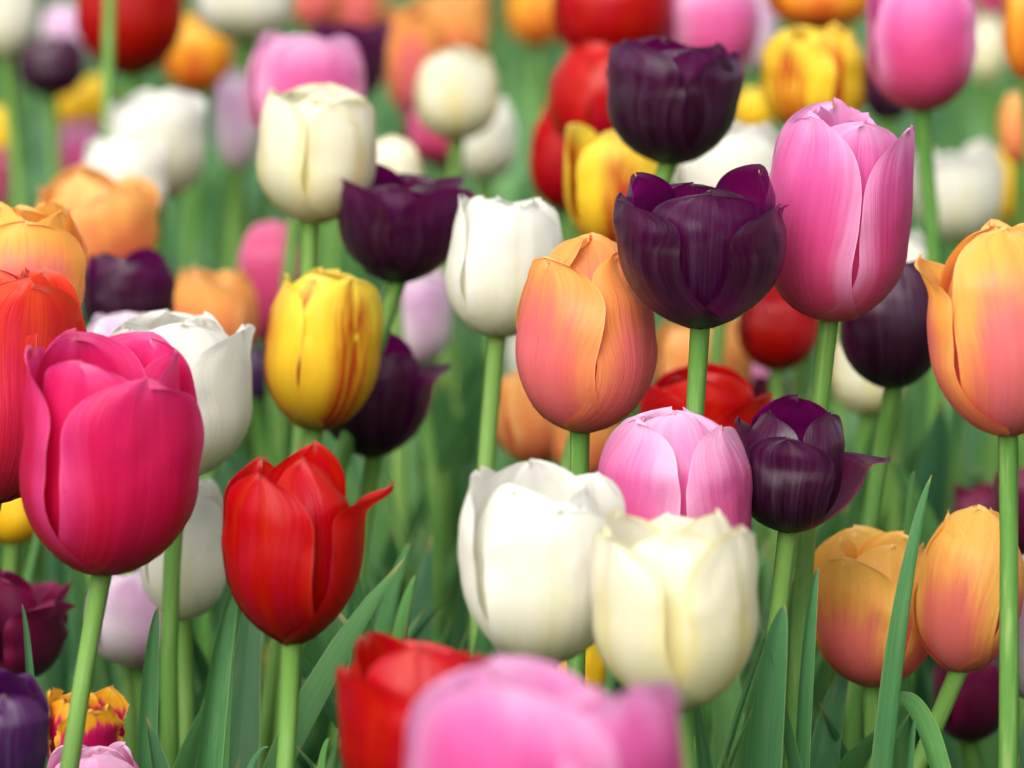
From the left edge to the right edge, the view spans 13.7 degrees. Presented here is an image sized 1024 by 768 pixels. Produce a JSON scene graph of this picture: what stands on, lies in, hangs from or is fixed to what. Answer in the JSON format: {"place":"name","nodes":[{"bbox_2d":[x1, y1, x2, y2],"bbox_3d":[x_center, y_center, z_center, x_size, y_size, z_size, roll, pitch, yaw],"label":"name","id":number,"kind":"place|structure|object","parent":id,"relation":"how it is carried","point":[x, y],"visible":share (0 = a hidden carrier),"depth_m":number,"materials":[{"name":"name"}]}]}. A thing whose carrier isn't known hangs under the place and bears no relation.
{"place":"outdoors","nodes":[
{"label":"outdoors","id":0,"kind":"place"},
{"bbox_2d":[42,0,978,69],"bbox_3d":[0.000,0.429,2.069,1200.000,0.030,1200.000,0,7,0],"label":"ground","id":1,"kind":"structure","parent":0,"point":[524,46],"depth_m":17.65,"materials":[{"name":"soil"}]},
{"bbox_2d":[0,498,34,574],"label":"tulip","id":2,"kind":"object","parent":1,"relation":"on","point":[16,531],"visible":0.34,"depth_m":1.64,"materials":[{"name":"yellow plant"}]},
{"bbox_2d":[0,0,36,577],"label":"tulip","id":3,"kind":"object","parent":1,"relation":"on","point":[18,21],"visible":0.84,"depth_m":2.27,"materials":[{"name":"green plant"}]},
{"bbox_2d":[0,106,37,583],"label":"tulip","id":4,"kind":"object","parent":1,"relation":"on","point":[3,136],"visible":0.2,"depth_m":2.48,"materials":[{"name":"yellow plant"}]},
{"bbox_2d":[0,145,42,676],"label":"tulip","id":5,"kind":"object","parent":1,"relation":"on","point":[4,181],"visible":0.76,"depth_m":2.30,"materials":[{"name":"orange plant"}]},
{"bbox_2d":[0,669,49,767],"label":"tulip","id":6,"kind":"object","parent":1,"relation":"on","point":[24,720],"visible":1,"depth_m":1.29,"materials":[{"name":"purple plant"}]},
{"bbox_2d":[0,568,74,677],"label":"tulip","id":7,"kind":"object","parent":1,"relation":"on","point":[47,608],"visible":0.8,"depth_m":1.55,"materials":[{"name":"purple plant"}]},
{"bbox_2d":[0,267,86,510],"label":"tulip","id":8,"kind":"object","parent":1,"relation":"on","point":[40,308],"visible":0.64,"depth_m":1.40,"materials":[{"name":"red plant"}]},
{"bbox_2d":[0,199,86,306],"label":"tulip","id":9,"kind":"object","parent":1,"relation":"on","point":[47,235],"visible":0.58,"depth_m":1.49,"materials":[{"name":"orange plant"}]},
{"bbox_2d":[16,35,85,582],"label":"tulip","id":10,"kind":"object","parent":1,"relation":"on","point":[50,69],"visible":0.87,"depth_m":2.47,"materials":[{"name":"purple plant"}]},
{"bbox_2d":[40,3,89,128],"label":"tulip","id":11,"kind":"object","parent":1,"relation":"on","point":[58,21],"visible":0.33,"depth_m":2.76,"materials":[{"name":"pink plant"}]},
{"bbox_2d":[36,0,115,691],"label":"tulip","id":12,"kind":"object","parent":1,"relation":"on","point":[109,15],"visible":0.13,"depth_m":2.06,"materials":[{"name":"green plant"}]},
{"bbox_2d":[60,118,100,170],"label":"tulip","id":13,"kind":"object","parent":1,"relation":"on","point":[77,135],"visible":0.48,"depth_m":2.52,"materials":[{"name":"pink plant"}]},
{"bbox_2d":[59,74,115,125],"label":"tulip","id":14,"kind":"object","parent":1,"relation":"on","point":[83,101],"visible":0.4,"depth_m":2.54,"materials":[{"name":"yellow plant"}]},
{"bbox_2d":[47,685,128,759],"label":"tulip","id":15,"kind":"object","parent":1,"relation":"on","point":[106,713],"visible":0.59,"depth_m":1.47,"materials":[{"name":"multicoloured plant"}]},
{"bbox_2d":[47,741,138,767],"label":"tulip","id":16,"kind":"object","parent":1,"relation":"on","point":[118,754],"visible":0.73,"depth_m":1.42,"materials":[{"name":"pink plant"}]},
{"bbox_2d":[37,163,159,584],"bbox_3d":[-0.138,0.175,1.860,0.136,0.540,0.090,0,7,0],"label":"tulip","id":17,"kind":"object","parent":1,"relation":"on","point":[111,216],"visible":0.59,"depth_m":1.83,"materials":[{"name":"orange plant"}]},
{"bbox_2d":[19,328,203,767],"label":"tulip","id":18,"kind":"object","parent":1,"relation":"on","point":[112,451],"visible":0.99,"depth_m":1.34,"materials":[{"name":"pink plant"}]},
{"bbox_2d":[86,311,144,761],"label":"tulip","id":19,"kind":"object","parent":1,"relation":"on","point":[105,325],"visible":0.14,"depth_m":1.66,"materials":[{"name":"white plant"}]},
{"bbox_2d":[83,132,169,214],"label":"tulip","id":20,"kind":"object","parent":1,"relation":"on","point":[119,157],"visible":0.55,"depth_m":1.95,"materials":[{"name":"white plant"}]},
{"bbox_2d":[82,247,175,685],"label":"tulip","id":21,"kind":"object","parent":1,"relation":"on","point":[139,281],"visible":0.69,"depth_m":1.72,"materials":[{"name":"purple plant"}]},
{"bbox_2d":[97,568,161,731],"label":"tulip","id":22,"kind":"object","parent":1,"relation":"on","point":[131,607],"visible":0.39,"depth_m":1.63,"materials":[{"name":"pink plant"}]},
{"bbox_2d":[75,0,225,702],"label":"tulip","id":23,"kind":"object","parent":1,"relation":"on","point":[147,34],"visible":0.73,"depth_m":2.18,"materials":[{"name":"red plant"}]},
{"bbox_2d":[106,87,205,258],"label":"tulip","id":24,"kind":"object","parent":1,"relation":"on","point":[174,118],"visible":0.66,"depth_m":2.00,"materials":[{"name":"white plant"}]},
{"bbox_2d":[107,309,254,767],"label":"tulip","id":25,"kind":"object","parent":1,"relation":"on","point":[213,353],"visible":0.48,"depth_m":1.51,"materials":[{"name":"white plant"}]},
{"bbox_2d":[140,478,225,767],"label":"tulip","id":26,"kind":"object","parent":1,"relation":"on","point":[202,577],"visible":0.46,"depth_m":1.55,"materials":[{"name":"white plant"}]},
{"bbox_2d":[162,14,232,270],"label":"tulip","id":27,"kind":"object","parent":1,"relation":"on","point":[199,61],"visible":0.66,"depth_m":2.47,"materials":[{"name":"orange plant"}]},
{"bbox_2d":[174,265,258,706],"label":"tulip","id":28,"kind":"object","parent":1,"relation":"on","point":[227,300],"visible":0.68,"depth_m":1.83,"materials":[{"name":"orange plant"}]},
{"bbox_2d":[213,67,258,452],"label":"tulip","id":29,"kind":"object","parent":1,"relation":"on","point":[236,134],"visible":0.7,"depth_m":2.27,"materials":[{"name":"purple plant"}]},
{"bbox_2d":[193,0,295,462],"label":"tulip","id":30,"kind":"object","parent":1,"relation":"on","point":[244,24],"visible":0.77,"depth_m":2.29,"materials":[{"name":"white plant"}]},
{"bbox_2d":[192,220,300,695],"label":"tulip","id":31,"kind":"object","parent":1,"relation":"on","point":[261,257],"visible":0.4,"depth_m":1.97,"materials":[{"name":"pink plant"}]},
{"bbox_2d":[261,641,301,688],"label":"tulip","id":32,"kind":"object","parent":1,"relation":"on","point":[264,655],"visible":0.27,"depth_m":1.67,"materials":[{"name":"green plant"}]},
{"bbox_2d":[196,440,394,767],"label":"tulip","id":33,"kind":"object","parent":1,"relation":"on","point":[293,537],"visible":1,"depth_m":1.34,"materials":[{"name":"red plant"}]},
{"bbox_2d":[256,83,376,767],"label":"tulip","id":34,"kind":"object","parent":1,"relation":"on","point":[317,143],"visible":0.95,"depth_m":1.63,"materials":[{"name":"beige plant"}]},
{"bbox_2d":[159,163,473,749],"bbox_3d":[-0.111,0.188,1.692,0.194,0.559,0.110,0,7,0],"label":"tulip","id":35,"kind":"object","parent":1,"relation":"on","point":[395,229],"visible":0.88,"depth_m":1.63,"materials":[{"name":"purple plant"}]},
{"bbox_2d":[293,0,343,270],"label":"tulip","id":36,"kind":"object","parent":1,"relation":"on","point":[309,15],"visible":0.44,"depth_m":2.62,"materials":[{"name":"orange plant"}]},
{"bbox_2d":[264,267,382,738],"bbox_3d":[-0.104,0.218,1.607,0.121,0.520,0.076,-2,7,-13],"label":"tulip","id":37,"kind":"object","parent":1,"relation":"on","point":[322,349],"visible":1,"depth_m":1.59,"materials":[{"name":"yellow plant"}]},
{"bbox_2d":[251,345,418,580],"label":"tulip","id":38,"kind":"object","parent":1,"relation":"on","point":[259,417],"visible":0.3,"depth_m":2.02,"materials":[{"name":"green plant"}]},
{"bbox_2d":[246,31,428,573],"bbox_3d":[-0.088,0.130,2.010,0.066,0.595,0.146,2,7,13],"label":"tulip","id":39,"kind":"object","parent":1,"relation":"on","point":[279,63],"visible":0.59,"depth_m":1.91,"materials":[{"name":"pink plant"}]},
{"bbox_2d":[311,21,391,443],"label":"tulip","id":40,"kind":"object","parent":1,"relation":"on","point":[371,41],"visible":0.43,"depth_m":2.19,"materials":[{"name":"purple plant"}]},
{"bbox_2d":[334,0,384,279],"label":"tulip","id":41,"kind":"object","parent":1,"relation":"on","point":[363,13],"visible":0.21,"depth_m":2.75,"materials":[{"name":"red plant"}]},
{"bbox_2d":[327,332,451,767],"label":"tulip","id":42,"kind":"object","parent":1,"relation":"on","point":[388,417],"visible":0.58,"depth_m":1.65,"materials":[{"name":"purple plant"}]},
{"bbox_2d":[377,135,423,616],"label":"tulip","id":43,"kind":"object","parent":1,"relation":"on","point":[397,155],"visible":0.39,"depth_m":1.88,"materials":[{"name":"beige plant"}]},
{"bbox_2d":[336,631,493,767],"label":"tulip","id":44,"kind":"object","parent":1,"relation":"on","point":[385,682],"visible":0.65,"depth_m":1.20,"materials":[{"name":"red plant"}]},
{"bbox_2d":[384,4,445,162],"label":"tulip","id":45,"kind":"object","parent":1,"relation":"on","point":[416,39],"visible":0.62,"depth_m":2.40,"materials":[{"name":"orange plant"}]},
{"bbox_2d":[402,269,451,640],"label":"tulip","id":46,"kind":"object","parent":1,"relation":"on","point":[427,309],"visible":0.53,"depth_m":1.95,"materials":[{"name":"pink plant"}]},
{"bbox_2d":[295,194,562,767],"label":"tulip","id":47,"kind":"object","parent":1,"relation":"on","point":[498,245],"visible":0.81,"depth_m":1.55,"materials":[{"name":"white plant"}]},
{"bbox_2d":[402,93,463,461],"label":"tulip","id":48,"kind":"object","parent":1,"relation":"on","point":[431,148],"visible":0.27,"depth_m":2.21,"materials":[{"name":"pink plant"}]},
{"bbox_2d":[414,0,488,406],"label":"tulip","id":49,"kind":"object","parent":1,"relation":"on","point":[463,23],"visible":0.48,"depth_m":2.51,"materials":[{"name":"orange plant"}]},
{"bbox_2d":[415,44,498,623],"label":"tulip","id":50,"kind":"object","parent":1,"relation":"on","point":[456,96],"visible":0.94,"depth_m":2.06,"materials":[{"name":"beige plant"}]},
{"bbox_2d":[463,96,516,350],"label":"tulip","id":51,"kind":"object","parent":1,"relation":"on","point":[489,155],"visible":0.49,"depth_m":2.17,"materials":[{"name":"white plant"}]},
{"bbox_2d":[374,459,624,663],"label":"tulip","id":52,"kind":"object","parent":1,"relation":"on","point":[527,532],"visible":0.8,"depth_m":1.29,"materials":[{"name":"white plant"}]},
{"bbox_2d":[506,335,517,374],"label":"tulip","id":53,"kind":"object","parent":1,"relation":"on","point":[511,365],"visible":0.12,"depth_m":2.05,"materials":[{"name":"white plant"}]},
{"bbox_2d":[0,0,1023,767],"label":"foliage","id":54,"kind":"object","parent":1,"relation":"on","point":[956,128],"visible":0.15,"depth_m":2.00,"materials":[{"name":"green plant"}]},
{"bbox_2d":[496,370,556,664],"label":"tulip","id":55,"kind":"object","parent":1,"relation":"on","point":[524,430],"visible":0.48,"depth_m":1.79,"materials":[{"name":"orange plant"}]},
{"bbox_2d":[506,0,557,201],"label":"tulip","id":56,"kind":"object","parent":1,"relation":"on","point":[530,24],"visible":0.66,"depth_m":2.83,"materials":[{"name":"orange plant"}]},
{"bbox_2d":[404,656,684,767],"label":"tulip","id":57,"kind":"object","parent":1,"relation":"on","point":[516,712],"visible":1,"depth_m":1.02,"materials":[{"name":"pink plant"}]},
{"bbox_2d":[529,104,577,241],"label":"tulip","id":58,"kind":"object","parent":1,"relation":"on","point":[546,160],"visible":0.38,"depth_m":1.98,"materials":[{"name":"red plant"}]},
{"bbox_2d":[548,40,613,139],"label":"tulip","id":59,"kind":"object","parent":1,"relation":"on","point":[578,85],"visible":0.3,"depth_m":1.88,"materials":[{"name":"red plant"}]},
{"bbox_2d":[557,643,605,691],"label":"tulip","id":60,"kind":"object","parent":1,"relation":"on","point":[595,671],"visible":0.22,"depth_m":1.58,"materials":[{"name":"yellow plant"}]},
{"bbox_2d":[550,422,618,472],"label":"tulip","id":61,"kind":"object","parent":1,"relation":"on","point":[598,439],"visible":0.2,"depth_m":1.72,"materials":[{"name":"orange plant"}]},
{"bbox_2d":[515,232,657,682],"bbox_3d":[0.012,0.206,1.590,0.075,0.547,0.282,0,7,0],"label":"tulip","id":62,"kind":"object","parent":1,"relation":"on","point":[586,350],"visible":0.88,"depth_m":1.43,"materials":[{"name":"orange plant"}]},
{"bbox_2d":[564,123,657,242],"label":"tulip","id":63,"kind":"object","parent":1,"relation":"on","point":[600,170],"visible":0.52,"depth_m":1.72,"materials":[{"name":"yellow plant"}]},
{"bbox_2d":[552,0,670,424],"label":"tulip","id":64,"kind":"object","parent":1,"relation":"on","point":[575,23],"visible":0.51,"depth_m":2.08,"materials":[{"name":"red plant"}]},
{"bbox_2d":[559,36,744,471],"bbox_3d":[-0.024,0.170,1.650,0.223,0.606,0.054,1,7,8],"label":"tulip","id":65,"kind":"object","parent":1,"relation":"on","point":[672,105],"visible":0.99,"depth_m":1.59,"materials":[{"name":"purple plant"}]},
{"bbox_2d":[590,507,758,767],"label":"tulip","id":66,"kind":"object","parent":1,"relation":"on","point":[674,599],"visible":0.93,"depth_m":1.24,"materials":[{"name":"beige plant"}]},
{"bbox_2d":[598,406,752,531],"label":"tulip","id":67,"kind":"object","parent":1,"relation":"on","point":[658,463],"visible":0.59,"depth_m":1.39,"materials":[{"name":"pink plant"}]},
{"bbox_2d":[612,164,788,415],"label":"tulip","id":68,"kind":"object","parent":1,"relation":"on","point":[699,261],"visible":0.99,"depth_m":1.40,"materials":[{"name":"purple plant"}]},
{"bbox_2d":[654,319,752,384],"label":"tulip","id":69,"kind":"object","parent":1,"relation":"on","point":[672,338],"visible":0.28,"depth_m":1.89,"materials":[{"name":"orange plant"}]},
{"bbox_2d":[664,0,759,63],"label":"tulip","id":70,"kind":"object","parent":1,"relation":"on","point":[731,26],"visible":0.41,"depth_m":2.11,"materials":[{"name":"pink plant"}]},
{"bbox_2d":[672,121,777,365],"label":"tulip","id":71,"kind":"object","parent":1,"relation":"on","point":[740,144],"visible":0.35,"depth_m":1.78,"materials":[{"name":"white plant"}]},
{"bbox_2d":[639,362,821,748],"bbox_3d":[0.075,0.229,1.669,0.188,0.482,0.087,-6,9,-38],"label":"tulip","id":72,"kind":"object","parent":1,"relation":"on","point":[729,397],"visible":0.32,"depth_m":1.60,"materials":[{"name":"red plant"}]},
{"bbox_2d":[735,88,773,125],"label":"tulip","id":73,"kind":"object","parent":1,"relation":"on","point":[752,109],"visible":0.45,"depth_m":2.34,"materials":[{"name":"yellow plant"}]},
{"bbox_2d":[743,0,776,89],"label":"tulip","id":74,"kind":"object","parent":1,"relation":"on","point":[752,65],"visible":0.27,"depth_m":2.48,"materials":[{"name":"pink plant"}]},
{"bbox_2d":[751,363,768,573],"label":"tulip","id":75,"kind":"object","parent":1,"relation":"on","point":[761,533],"visible":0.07,"depth_m":2.02,"materials":[{"name":"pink plant"}]},
{"bbox_2d":[750,374,788,398],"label":"tulip","id":76,"kind":"object","parent":1,"relation":"on","point":[759,385],"visible":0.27,"depth_m":1.93,"materials":[{"name":"purple plant"}]},
{"bbox_2d":[737,286,818,570],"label":"tulip","id":77,"kind":"object","parent":1,"relation":"on","point":[777,334],"visible":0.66,"depth_m":1.83,"materials":[{"name":"red plant"}]},
{"bbox_2d":[734,394,890,767],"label":"tulip","id":78,"kind":"object","parent":1,"relation":"on","point":[808,473],"visible":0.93,"depth_m":1.41,"materials":[{"name":"purple plant"}]},
{"bbox_2d":[760,22,866,718],"bbox_3d":[0.123,0.141,1.894,0.047,0.600,0.085,5,9,33],"label":"tulip","id":79,"kind":"object","parent":1,"relation":"on","point":[803,67],"visible":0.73,"depth_m":1.86,"materials":[{"name":"yellow plant"}]},
{"bbox_2d":[767,0,866,689],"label":"tulip","id":80,"kind":"object","parent":1,"relation":"on","point":[818,14],"visible":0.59,"depth_m":2.14,"materials":[{"name":"orange plant"}]},
{"bbox_2d":[769,97,914,767],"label":"tulip","id":81,"kind":"object","parent":1,"relation":"on","point":[841,175],"visible":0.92,"depth_m":1.44,"materials":[{"name":"pink plant"}]},
{"bbox_2d":[828,333,910,733],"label":"tulip","id":82,"kind":"object","parent":1,"relation":"on","point":[852,390],"visible":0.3,"depth_m":1.84,"materials":[{"name":"beige plant"}]},
{"bbox_2d":[814,471,931,767],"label":"tulip","id":83,"kind":"object","parent":1,"relation":"on","point":[868,640],"visible":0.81,"depth_m":1.47,"materials":[{"name":"orange plant"}]},
{"bbox_2d":[840,261,931,749],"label":"tulip","id":84,"kind":"object","parent":1,"relation":"on","point":[884,343],"visible":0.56,"depth_m":1.58,"materials":[{"name":"purple plant"}]},
{"bbox_2d":[864,65,907,519],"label":"tulip","id":85,"kind":"object","parent":1,"relation":"on","point":[884,111],"visible":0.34,"depth_m":2.15,"materials":[{"name":"purple plant"}]},
{"bbox_2d":[887,229,925,531],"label":"tulip","id":86,"kind":"object","parent":1,"relation":"on","point":[916,246],"visible":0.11,"depth_m":1.88,"materials":[{"name":"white plant"}]},
{"bbox_2d":[866,0,976,692],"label":"tulip","id":87,"kind":"object","parent":1,"relation":"on","point":[921,56],"visible":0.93,"depth_m":1.79,"materials":[{"name":"pink plant"}]},
{"bbox_2d":[921,482,992,767],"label":"tulip","id":88,"kind":"object","parent":1,"relation":"on","point":[980,494],"visible":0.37,"depth_m":1.82,"materials":[{"name":"purple plant"}]},
{"bbox_2d":[913,138,1004,512],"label":"tulip","id":89,"kind":"object","parent":1,"relation":"on","point":[969,181],"visible":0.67,"depth_m":2.11,"materials":[{"name":"white plant"}]},
{"bbox_2d":[899,219,1023,767],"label":"tulip","id":90,"kind":"object","parent":1,"relation":"on","point":[974,284],"visible":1,"depth_m":1.36,"materials":[{"name":"orange plant"}]},
{"bbox_2d":[932,660,998,767],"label":"tulip","id":91,"kind":"object","parent":1,"relation":"on","point":[972,721],"visible":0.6,"depth_m":1.64,"materials":[{"name":"purple plant"}]},
{"bbox_2d":[913,504,1023,767],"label":"tulip","id":92,"kind":"object","parent":1,"relation":"on","point":[956,605],"visible":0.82,"depth_m":1.45,"materials":[{"name":"orange plant"}]},
{"bbox_2d":[928,0,1023,767],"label":"tulip","id":93,"kind":"object","parent":1,"relation":"on","point":[1013,34],"visible":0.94,"depth_m":1.93,"materials":[{"name":"orange plant"}]},
{"bbox_2d":[973,0,1003,148],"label":"tulip","id":94,"kind":"object","parent":1,"relation":"on","point":[993,8],"visible":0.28,"depth_m":3.12,"materials":[{"name":"green plant"}]},
{"bbox_2d":[972,13,1005,476],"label":"tulip","id":95,"kind":"object","parent":1,"relation":"on","point":[989,63],"visible":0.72,"depth_m":2.83,"materials":[{"name":"beige plant"}]},
{"bbox_2d":[988,148,1013,484],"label":"tulip","id":96,"kind":"object","parent":1,"relation":"on","point":[1005,214],"visible":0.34,"depth_m":2.27,"materials":[{"name":"yellow plant"}]},
{"bbox_2d":[992,468,1023,740],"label":"tulip","id":97,"kind":"object","parent":1,"relation":"on","point":[995,500],"visible":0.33,"depth_m":1.72,"materials":[{"name":"plant"}]},
{"bbox_2d":[994,554,1023,698],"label":"tulip","id":98,"kind":"object","parent":1,"relation":"on","point":[1021,657],"visible":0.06,"depth_m":1.49,"materials":[{"name":"purple plant"}]},
{"bbox_2d":[998,92,1023,468],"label":"tulip","id":99,"kind":"object","parent":1,"relation":"on","point":[1010,138],"visible":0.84,"depth_m":2.15,"materials":[{"name":"orange plant"}]}
]}

